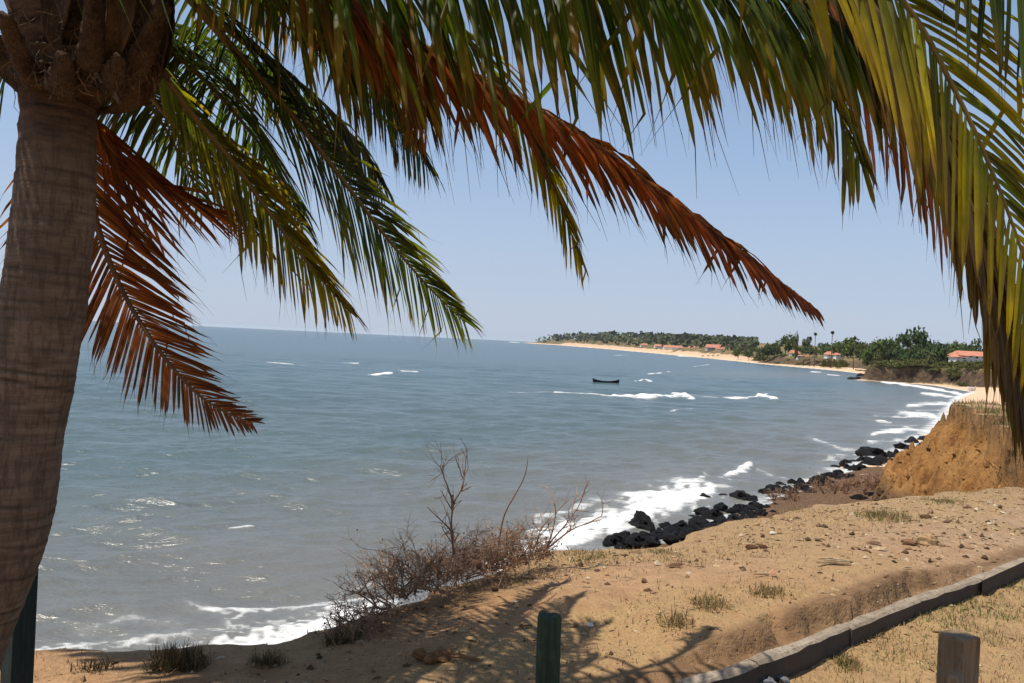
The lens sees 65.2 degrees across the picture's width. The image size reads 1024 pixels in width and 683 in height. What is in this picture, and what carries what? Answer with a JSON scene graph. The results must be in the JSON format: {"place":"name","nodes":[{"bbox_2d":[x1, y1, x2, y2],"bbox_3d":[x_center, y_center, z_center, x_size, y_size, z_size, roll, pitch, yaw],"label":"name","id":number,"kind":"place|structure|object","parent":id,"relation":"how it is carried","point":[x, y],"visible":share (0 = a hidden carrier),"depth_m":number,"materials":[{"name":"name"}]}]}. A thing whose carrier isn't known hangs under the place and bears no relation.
{"place":"outdoors","nodes":[
{"label":"outdoors","id":0,"kind":"place"},
{"bbox_2d":[35,321,971,651],"bbox_3d":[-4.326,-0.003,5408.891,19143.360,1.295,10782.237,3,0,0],"label":"sea","id":1,"kind":"structure","parent":0,"point":[171,531],"depth_m":59.85,"materials":[{"name":"liquid"}]},
{"bbox_2d":[593,378,619,382],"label":"canoe","id":2,"kind":"object","parent":1,"relation":"on","point":[596,380],"visible":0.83,"depth_m":187.17,"materials":[{"name":"paint"}]},
{"bbox_2d":[0,487,1023,682],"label":"ground","id":3,"kind":"structure","parent":0,"point":[752,630],"depth_m":5.00,"materials":[{"name":"sand"}]},
{"bbox_2d":[0,568,38,682],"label":"wooden post","id":4,"kind":"object","parent":3,"relation":"on","point":[17,665],"visible":0.31,"depth_m":3.58,"materials":[{"name":"green paint"}]},
{"bbox_2d":[59,654,122,674],"bbox_3d":[-2.135,1.659,4.109,0.309,0.106,0.245,3,0,0],"label":"grass tuft","id":5,"kind":"object","parent":3,"relation":"on","point":[95,665],"visible":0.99,"depth_m":4.09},
{"bbox_2d":[139,636,220,677],"bbox_3d":[-1.718,1.627,4.141,0.463,0.215,0.474,3,0,0],"label":"grass tuft","id":6,"kind":"object","parent":3,"relation":"on","point":[184,660],"visible":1,"depth_m":4.12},
{"bbox_2d":[245,648,292,668],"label":"grass tuft","id":7,"kind":"object","parent":3,"relation":"on","point":[270,661],"visible":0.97,"depth_m":4.23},
{"bbox_2d":[318,621,363,647],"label":"grass tuft","id":8,"kind":"object","parent":3,"relation":"on","point":[336,639],"visible":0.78,"depth_m":4.58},
{"bbox_2d":[315,574,435,644],"bbox_3d":[-0.888,1.653,4.835,0.540,0.378,0.872,3,0,24],"label":"dead bush","id":9,"kind":"object","parent":3,"relation":"on","point":[362,616],"visible":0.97,"depth_m":4.72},
{"bbox_2d":[323,438,529,620],"bbox_3d":[-0.535,1.323,5.609,1.830,1.286,0.943,3,0,-45],"label":"dead bush","id":10,"kind":"object","parent":3,"relation":"on","point":[419,580],"visible":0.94,"depth_m":5.42,"materials":[{"name":"plant"}]},
{"bbox_2d":[411,648,452,663],"bbox_3d":[-0.422,1.673,4.261,0.234,0.061,0.160,3,0,-12],"label":"fibre heap","id":11,"kind":"object","parent":3,"relation":"on","point":[441,655],"visible":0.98,"depth_m":4.24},
{"bbox_2d":[447,653,480,660],"bbox_3d":[-0.253,1.652,4.194,0.191,0.032,0.020,3,0,15],"label":"dry stick","id":12,"kind":"object","parent":3,"relation":"on","point":[464,656],"visible":1,"depth_m":4.19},
{"bbox_2d":[436,458,573,585],"bbox_3d":[-0.048,1.384,6.127,1.094,1.064,0.920,3,0,0],"label":"dead bush","id":13,"kind":"object","parent":3,"relation":"on","point":[523,555],"visible":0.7,"depth_m":6.01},
{"bbox_2d":[0,0,1023,669],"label":"coconut palm","id":14,"kind":"object","parent":3,"relation":"on","point":[72,72],"visible":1,"depth_m":3.10,"materials":[{"name":"green plant"}]},
{"bbox_2d":[34,492,1023,682],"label":"pebbles","id":15,"kind":"object","parent":3,"relation":"on","point":[580,564],"visible":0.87,"depth_m":6.87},
{"bbox_2d":[35,486,1023,682],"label":"dry grass","id":16,"kind":"structure","parent":3,"relation":"on","point":[559,570],"depth_m":6.44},
{"bbox_2d":[535,610,561,682],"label":"wooden post","id":17,"kind":"object","parent":3,"relation":"on","point":[548,648],"visible":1,"depth_m":3.51,"materials":[{"name":"green wood"}]},
{"bbox_2d":[518,473,611,572],"bbox_3d":[0.347,1.431,6.361,0.732,0.814,0.544,3,0,-17],"label":"dead bush","id":18,"kind":"object","parent":3,"relation":"on","point":[552,529],"visible":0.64,"depth_m":6.29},
{"bbox_2d":[111,488,1023,680],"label":"leaf litter","id":19,"kind":"object","parent":3,"relation":"on","point":[522,625],"visible":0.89,"depth_m":6.18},
{"bbox_2d":[555,546,620,565],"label":"grass tuft","id":20,"kind":"object","parent":3,"relation":"on","point":[592,551],"visible":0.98,"depth_m":6.66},
{"bbox_2d":[641,546,683,556],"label":"grass tuft","id":21,"kind":"object","parent":3,"relation":"on","point":[659,551],"visible":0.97,"depth_m":6.95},
{"bbox_2d":[666,562,683,566],"bbox_3d":[1.246,1.708,6.126,0.139,0.028,0.058,3,0,-13],"label":"leaf spathe","id":22,"kind":"object","parent":3,"relation":"on","point":[674,564],"visible":1,"depth_m":6.11},
{"bbox_2d":[656,606,695,631],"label":"grass tuft","id":23,"kind":"object","parent":3,"relation":"on","point":[677,616],"visible":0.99,"depth_m":4.67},
{"bbox_2d":[686,590,738,615],"bbox_3d":[1.251,1.619,4.971,0.342,0.128,0.412,3,0,0],"label":"grass tuft","id":24,"kind":"object","parent":3,"relation":"on","point":[715,603],"visible":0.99,"depth_m":4.96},
{"bbox_2d":[745,544,757,549],"bbox_3d":[2.117,1.814,7.067,0.096,0.047,0.105,3,0,-30],"label":"coconut husk","id":25,"kind":"object","parent":3,"relation":"on","point":[751,546],"visible":0.97,"depth_m":7.04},
{"bbox_2d":[754,568,776,575],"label":"palm stalk","id":26,"kind":"object","parent":3,"relation":"on","point":[771,572],"visible":1,"depth_m":5.68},
{"bbox_2d":[745,580,787,598],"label":"grass tuft","id":27,"kind":"object","parent":3,"relation":"on","point":[767,590],"visible":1,"depth_m":5.20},
{"bbox_2d":[759,676,776,682],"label":"stone","id":28,"kind":"object","parent":3,"relation":"on","point":[768,679],"visible":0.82,"depth_m":4.25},
{"bbox_2d":[777,675,789,682],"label":"stone","id":29,"kind":"object","parent":3,"relation":"on","point":[782,679],"visible":1,"depth_m":4.33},
{"bbox_2d":[816,557,850,564],"bbox_3d":[2.391,1.631,5.958,0.270,0.051,0.046,3,0,-6],"label":"dry stick","id":30,"kind":"object","parent":3,"relation":"on","point":[831,560],"visible":1,"depth_m":5.95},
{"bbox_2d":[675,558,1023,682],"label":"kerb","id":31,"kind":"structure","parent":3,"relation":"on","point":[792,659],"depth_m":4.75,"materials":[{"name":"concrete"}]},
{"bbox_2d":[829,651,870,670],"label":"grass tuft","id":32,"kind":"object","parent":3,"relation":"on","point":[846,661],"visible":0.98,"depth_m":4.62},
{"bbox_2d":[854,506,926,523],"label":"grass tuft","id":33,"kind":"object","parent":3,"relation":"on","point":[882,515],"visible":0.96,"depth_m":8.61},
{"bbox_2d":[788,577,1023,682],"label":"grass","id":34,"kind":"structure","parent":3,"relation":"on","point":[968,621],"depth_m":5.12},
{"bbox_2d":[898,539,918,544],"bbox_3d":[3.627,1.837,7.326,0.172,0.062,0.096,3,0,18],"label":"coconut husk","id":35,"kind":"object","parent":3,"relation":"on","point":[909,541],"visible":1,"depth_m":7.29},
{"bbox_2d":[919,514,931,518],"bbox_3d":[4.490,1.904,8.684,0.119,0.057,0.092,3,0,43],"label":"coconut husk","id":36,"kind":"object","parent":3,"relation":"on","point":[923,516],"visible":0.97,"depth_m":8.66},
{"bbox_2d":[916,534,939,545],"bbox_3d":[3.809,1.817,7.333,0.213,0.111,0.141,3,0,10],"label":"rock","id":37,"kind":"object","parent":3,"relation":"on","point":[927,539],"visible":1,"depth_m":7.29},
{"bbox_2d":[920,495,962,504],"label":"grass tuft","id":38,"kind":"object","parent":3,"relation":"on","point":[947,500],"visible":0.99,"depth_m":9.96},
{"bbox_2d":[936,629,980,682],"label":"wooden post","id":39,"kind":"object","parent":3,"relation":"on","point":[958,657],"visible":1,"depth_m":3.46,"materials":[{"name":"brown wood"}]},
{"bbox_2d":[982,557,1023,594],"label":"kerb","id":40,"kind":"structure","parent":3,"relation":"on","point":[998,576],"depth_m":6.35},
{"bbox_2d":[0,0,1023,348],"label":"sky","id":41,"kind":"structure","parent":0,"point":[868,279],"materials":[{"name":"blue"}]},
{"bbox_2d":[532,337,1000,474],"bbox_3d":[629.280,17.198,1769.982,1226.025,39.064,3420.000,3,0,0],"label":"shore land","id":42,"kind":"structure","parent":0,"point":[923,375],"depth_m":462.57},
{"bbox_2d":[535,330,759,350],"bbox_3d":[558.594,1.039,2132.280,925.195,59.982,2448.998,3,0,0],"label":"wood","id":43,"kind":"object","parent":42,"relation":"on","point":[685,339],"visible":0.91,"depth_m":1790.13,"materials":[{"name":"green plant"}]},
{"bbox_2d":[663,345,704,349],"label":"house","id":44,"kind":"structure","parent":42,"relation":"on","point":[672,347],"depth_m":1165.37,"materials":[{"name":"ceramic"}]},
{"bbox_2d":[705,344,724,350],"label":"house","id":45,"kind":"structure","parent":42,"relation":"on","point":[710,347],"depth_m":978.34,"materials":[{"name":"ceramic"}]},
{"bbox_2d":[731,346,742,356],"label":"broadleaf tree","id":46,"kind":"object","parent":42,"relation":"on","point":[736,351],"visible":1,"depth_m":742.00,"materials":[{"name":"green plant"}]},
{"bbox_2d":[743,345,753,360],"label":"broadleaf tree","id":47,"kind":"object","parent":42,"relation":"on","point":[749,353],"visible":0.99,"depth_m":702.51,"materials":[{"name":"green plant"}]},
{"bbox_2d":[753,354,766,360],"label":"bush","id":48,"kind":"object","parent":42,"relation":"on","point":[759,358],"visible":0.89,"depth_m":655.63,"materials":[{"name":"green plant"}]},
{"bbox_2d":[757,342,777,360],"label":"broadleaf tree","id":49,"kind":"object","parent":42,"relation":"on","point":[767,350],"visible":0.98,"depth_m":635.02,"materials":[{"name":"green plant"}]},
{"bbox_2d":[771,343,782,357],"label":"broadleaf tree","id":50,"kind":"object","parent":42,"relation":"on","point":[778,347],"visible":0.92,"depth_m":634.98,"materials":[{"name":"green plant"}]},
{"bbox_2d":[775,332,794,353],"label":"broadleaf tree","id":51,"kind":"object","parent":42,"relation":"on","point":[787,342],"visible":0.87,"depth_m":657.83,"materials":[{"name":"green plant"}]},
{"bbox_2d":[794,333,798,363],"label":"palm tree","id":52,"kind":"object","parent":42,"relation":"on","point":[796,338],"visible":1,"depth_m":569.85,"materials":[{"name":"green plant"}]},
{"bbox_2d":[794,345,808,354],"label":"broadleaf tree","id":53,"kind":"object","parent":42,"relation":"on","point":[800,349],"visible":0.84,"depth_m":599.64,"materials":[{"name":"green plant"}]},
{"bbox_2d":[802,336,811,353],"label":"broadleaf tree","id":54,"kind":"object","parent":42,"relation":"on","point":[807,341],"visible":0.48,"depth_m":638.32,"materials":[{"name":"green plant"}]},
{"bbox_2d":[802,344,818,355],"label":"broadleaf tree","id":55,"kind":"object","parent":42,"relation":"on","point":[812,350],"visible":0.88,"depth_m":593.90,"materials":[{"name":"green plant"}]},
{"bbox_2d":[815,342,830,349],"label":"broadleaf tree","id":56,"kind":"object","parent":42,"relation":"on","point":[821,345],"visible":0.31,"depth_m":621.03,"materials":[{"name":"green plant"}]},
{"bbox_2d":[824,351,833,358],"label":"house","id":57,"kind":"structure","parent":42,"relation":"on","point":[827,354],"depth_m":550.22,"materials":[{"name":"paint"}]},
{"bbox_2d":[832,342,843,352],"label":"broadleaf tree","id":58,"kind":"object","parent":42,"relation":"on","point":[836,347],"visible":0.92,"depth_m":547.78,"materials":[{"name":"green plant"}]},
{"bbox_2d":[832,353,843,358],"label":"house","id":59,"kind":"structure","parent":42,"relation":"on","point":[838,356],"depth_m":542.50,"materials":[{"name":"paint"}]},
{"bbox_2d":[831,335,859,356],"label":"broadleaf tree","id":60,"kind":"object","parent":42,"relation":"on","point":[846,341],"visible":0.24,"depth_m":599.52,"materials":[{"name":"green plant"}]},
{"bbox_2d":[837,345,857,356],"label":"broadleaf tree","id":61,"kind":"object","parent":42,"relation":"on","point":[847,351],"visible":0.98,"depth_m":540.20,"materials":[{"name":"green plant"}]},
{"bbox_2d":[843,342,862,358],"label":"broadleaf tree","id":62,"kind":"object","parent":42,"relation":"on","point":[857,348],"visible":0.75,"depth_m":542.10,"materials":[{"name":"green plant"}]},
{"bbox_2d":[859,347,873,365],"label":"broadleaf tree","id":63,"kind":"object","parent":42,"relation":"on","point":[866,355],"visible":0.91,"depth_m":454.20,"materials":[{"name":"green plant"}]},
{"bbox_2d":[859,457,877,464],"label":"boulder","id":64,"kind":"object","parent":42,"relation":"on","point":[868,461],"visible":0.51,"depth_m":66.64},
{"bbox_2d":[855,446,886,455],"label":"boulder","id":65,"kind":"object","parent":42,"relation":"on","point":[864,451],"visible":0.58,"depth_m":72.46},
{"bbox_2d":[871,353,890,363],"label":"bush","id":66,"kind":"object","parent":42,"relation":"on","point":[880,357],"visible":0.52,"depth_m":424.70,"materials":[{"name":"green plant"}]},
{"bbox_2d":[873,455,892,462],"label":"boulder","id":67,"kind":"object","parent":42,"relation":"on","point":[884,459],"visible":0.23,"depth_m":67.85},
{"bbox_2d":[872,337,901,359],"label":"broadleaf tree","id":68,"kind":"object","parent":42,"relation":"on","point":[886,344],"visible":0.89,"depth_m":418.43,"materials":[{"name":"green plant"}]},
{"bbox_2d":[881,350,898,357],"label":"broadleaf tree","id":69,"kind":"object","parent":42,"relation":"on","point":[891,355],"visible":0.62,"depth_m":427.41,"materials":[{"name":"green plant"}]},
{"bbox_2d":[892,346,907,355],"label":"broadleaf tree","id":70,"kind":"object","parent":42,"relation":"on","point":[900,350],"visible":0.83,"depth_m":409.43,"materials":[{"name":"green plant"}]},
{"bbox_2d":[893,442,908,449],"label":"boulder","id":71,"kind":"object","parent":42,"relation":"on","point":[903,445],"visible":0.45,"depth_m":79.63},
{"bbox_2d":[903,436,918,442],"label":"boulder","id":72,"kind":"object","parent":42,"relation":"on","point":[911,439],"visible":0.63,"depth_m":85.81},
{"bbox_2d":[894,325,931,359],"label":"broadleaf tree","id":73,"kind":"object","parent":42,"relation":"on","point":[916,338],"visible":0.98,"depth_m":376.45,"materials":[{"name":"green plant"}]},
{"bbox_2d":[906,344,926,359],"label":"broadleaf tree","id":74,"kind":"object","parent":42,"relation":"on","point":[917,352],"visible":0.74,"depth_m":367.31,"materials":[{"name":"green plant"}]},
{"bbox_2d":[922,349,937,363],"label":"coconut palm","id":75,"kind":"object","parent":42,"relation":"on","point":[928,353],"visible":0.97,"depth_m":299.06,"materials":[{"name":"green plant"}]},
{"bbox_2d":[922,340,947,359],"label":"broadleaf tree","id":76,"kind":"object","parent":42,"relation":"on","point":[932,348],"visible":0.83,"depth_m":347.63,"materials":[{"name":"green plant"}]},
{"bbox_2d":[932,361,952,365],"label":"bush","id":77,"kind":"object","parent":42,"relation":"on","point":[942,363],"visible":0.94,"depth_m":296.78,"materials":[{"name":"green plant"}]},
{"bbox_2d":[941,349,949,361],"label":"broadleaf tree","id":78,"kind":"object","parent":42,"relation":"on","point":[945,357],"visible":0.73,"depth_m":346.89,"materials":[{"name":"green plant"}]},
{"bbox_2d":[944,366,960,372],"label":"bush","id":79,"kind":"object","parent":42,"relation":"on","point":[954,369],"visible":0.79,"depth_m":284.48,"materials":[{"name":"green plant"}]},
{"bbox_2d":[948,343,964,352],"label":"broadleaf tree","id":80,"kind":"object","parent":42,"relation":"on","point":[952,348],"visible":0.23,"depth_m":358.95,"materials":[{"name":"green plant"}]},
{"bbox_2d":[947,354,967,361],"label":"house","id":81,"kind":"structure","parent":42,"relation":"on","point":[954,357],"depth_m":330.81,"materials":[{"name":"paint"}]},
{"bbox_2d":[948,350,982,362],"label":"house","id":82,"kind":"structure","parent":42,"relation":"on","point":[974,355],"depth_m":331.20,"materials":[{"name":"tile"}]},
{"bbox_2d":[961,361,982,368],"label":"bush","id":83,"kind":"object","parent":42,"relation":"on","point":[970,365],"visible":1,"depth_m":274.82,"materials":[{"name":"green plant"}]},
{"bbox_2d":[964,338,982,351],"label":"broadleaf tree","id":84,"kind":"object","parent":42,"relation":"on","point":[978,347],"visible":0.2,"depth_m":349.69,"materials":[{"name":"green plant"}]},
{"bbox_2d":[725,467,884,512],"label":"cliff","id":85,"kind":"structure","parent":0,"point":[812,499],"depth_m":49.28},
{"bbox_2d":[713,502,727,510],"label":"boulder","id":86,"kind":"object","parent":85,"relation":"on","point":[721,506],"visible":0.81,"depth_m":45.47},
{"bbox_2d":[729,490,750,500],"bbox_3d":[14.006,9.485,48.666,1.097,0.806,1.699,3,0,-39],"label":"boulder","id":87,"kind":"object","parent":85,"relation":"on","point":[740,494],"visible":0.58,"depth_m":48.37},
{"bbox_2d":[745,505,757,509],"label":"boulder","id":88,"kind":"object","parent":85,"relation":"on","point":[750,507],"visible":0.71,"depth_m":45.70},
{"bbox_2d":[758,488,773,492],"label":"boulder","id":89,"kind":"object","parent":85,"relation":"on","point":[762,490],"visible":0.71,"depth_m":51.24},
{"bbox_2d":[766,484,784,489],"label":"boulder","id":90,"kind":"object","parent":85,"relation":"on","point":[774,487],"visible":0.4,"depth_m":52.26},
{"bbox_2d":[764,483,812,507],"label":"dead bush","id":91,"kind":"object","parent":85,"relation":"on","point":[774,496],"visible":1,"depth_m":40.31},
{"bbox_2d":[793,479,808,490],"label":"boulder","id":92,"kind":"object","parent":85,"relation":"on","point":[804,486],"visible":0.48,"depth_m":52.53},
{"bbox_2d":[807,475,826,484],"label":"boulder","id":93,"kind":"object","parent":85,"relation":"on","point":[812,478],"visible":0.44,"depth_m":55.00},
{"bbox_2d":[800,473,863,502],"bbox_3d":[17.188,7.847,42.726,3.366,1.672,2.326,3,0,0],"label":"dead bush","id":94,"kind":"object","parent":85,"relation":"on","point":[837,487],"visible":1,"depth_m":42.90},
{"bbox_2d":[834,472,849,478],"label":"boulder","id":95,"kind":"object","parent":85,"relation":"on","point":[840,475],"visible":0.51,"depth_m":58.10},
{"bbox_2d":[728,403,1023,517],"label":"cliff","id":96,"kind":"structure","parent":0,"point":[944,434],"depth_m":32.53,"materials":[{"name":"soil"}]},
{"bbox_2d":[688,515,708,523],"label":"boulder","id":97,"kind":"object","parent":96,"relation":"on","point":[698,519],"visible":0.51,"depth_m":40.89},
{"bbox_2d":[693,507,709,514],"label":"boulder","id":98,"kind":"object","parent":96,"relation":"on","point":[698,511],"visible":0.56,"depth_m":43.60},
{"bbox_2d":[703,523,719,528],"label":"boulder","id":99,"kind":"object","parent":96,"relation":"on","point":[707,525],"visible":0.3,"depth_m":39.71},
{"bbox_2d":[701,508,723,519],"bbox_3d":[10.533,9.387,42.694,1.336,1.088,1.190,3,0,-25],"label":"boulder","id":100,"kind":"object","parent":96,"relation":"on","point":[712,514],"visible":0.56,"depth_m":42.29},
{"bbox_2d":[714,515,732,522],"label":"boulder","id":101,"kind":"object","parent":96,"relation":"on","point":[722,518],"visible":0.33,"depth_m":41.14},
{"bbox_2d":[727,514,739,519],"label":"boulder","id":102,"kind":"object","parent":96,"relation":"on","point":[734,517],"visible":0.41,"depth_m":42.05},
{"bbox_2d":[754,509,767,515],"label":"boulder","id":103,"kind":"object","parent":96,"relation":"on","point":[762,512],"visible":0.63,"depth_m":43.48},
{"bbox_2d":[854,470,882,496],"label":"dead bush","id":104,"kind":"object","parent":96,"relation":"on","point":[871,477],"visible":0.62,"depth_m":42.72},
{"bbox_2d":[764,423,1012,516],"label":"earth clods","id":105,"kind":"object","parent":96,"relation":"on","point":[880,491],"visible":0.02,"depth_m":36.67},
{"bbox_2d":[938,398,1017,486],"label":"dry grass","id":106,"kind":"structure","parent":96,"relation":"on","point":[995,410],"depth_m":34.96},
{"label":"cliff","id":107,"kind":"structure","parent":0,"visible":0},
{"bbox_2d":[603,537,615,546],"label":"boulder","id":108,"kind":"object","parent":107,"relation":"on","point":[607,541],"visible":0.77,"depth_m":35.70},
{"bbox_2d":[614,542,625,548],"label":"boulder","id":109,"kind":"object","parent":107,"relation":"on","point":[622,545],"visible":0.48,"depth_m":35.00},
{"bbox_2d":[616,531,630,541],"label":"boulder","id":110,"kind":"object","parent":109,"relation":"on","point":[622,535],"visible":0.71,"depth_m":35.22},
{"bbox_2d":[624,534,642,548],"bbox_3d":[5.203,8.663,34.559,0.974,0.746,0.868,3,0,-26],"label":"boulder","id":111,"kind":"object","parent":107,"relation":"on","point":[635,540],"visible":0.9,"depth_m":34.26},
{"bbox_2d":[628,510,654,530],"bbox_3d":[6.505,9.090,40.017,1.026,1.224,1.519,3,0,-27],"label":"boulder","id":112,"kind":"object","parent":107,"relation":"on","point":[641,519],"visible":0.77,"depth_m":39.82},
{"bbox_2d":[640,535,661,547],"bbox_3d":[5.955,8.665,34.436,1.041,0.716,1.096,3,0,-13],"label":"boulder","id":113,"kind":"object","parent":107,"relation":"on","point":[650,541],"visible":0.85,"depth_m":34.16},
{"bbox_2d":[662,525,679,530],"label":"boulder","id":114,"kind":"object","parent":107,"relation":"on","point":[669,527],"visible":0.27,"depth_m":39.04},
{"bbox_2d":[662,531,682,545],"bbox_3d":[7.053,8.755,35.414,0.954,0.720,0.655,3,0,30],"label":"boulder","id":115,"kind":"object","parent":107,"relation":"on","point":[671,538],"visible":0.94,"depth_m":35.24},
{"bbox_2d":[675,520,692,529],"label":"boulder","id":116,"kind":"object","parent":107,"relation":"on","point":[680,524],"visible":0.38,"depth_m":39.12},
{"bbox_2d":[679,527,698,540],"bbox_3d":[7.995,8.727,35.925,1.127,0.755,0.728,3,0,-13],"label":"boulder","id":117,"kind":"object","parent":107,"relation":"on","point":[685,531],"visible":0.34,"depth_m":35.72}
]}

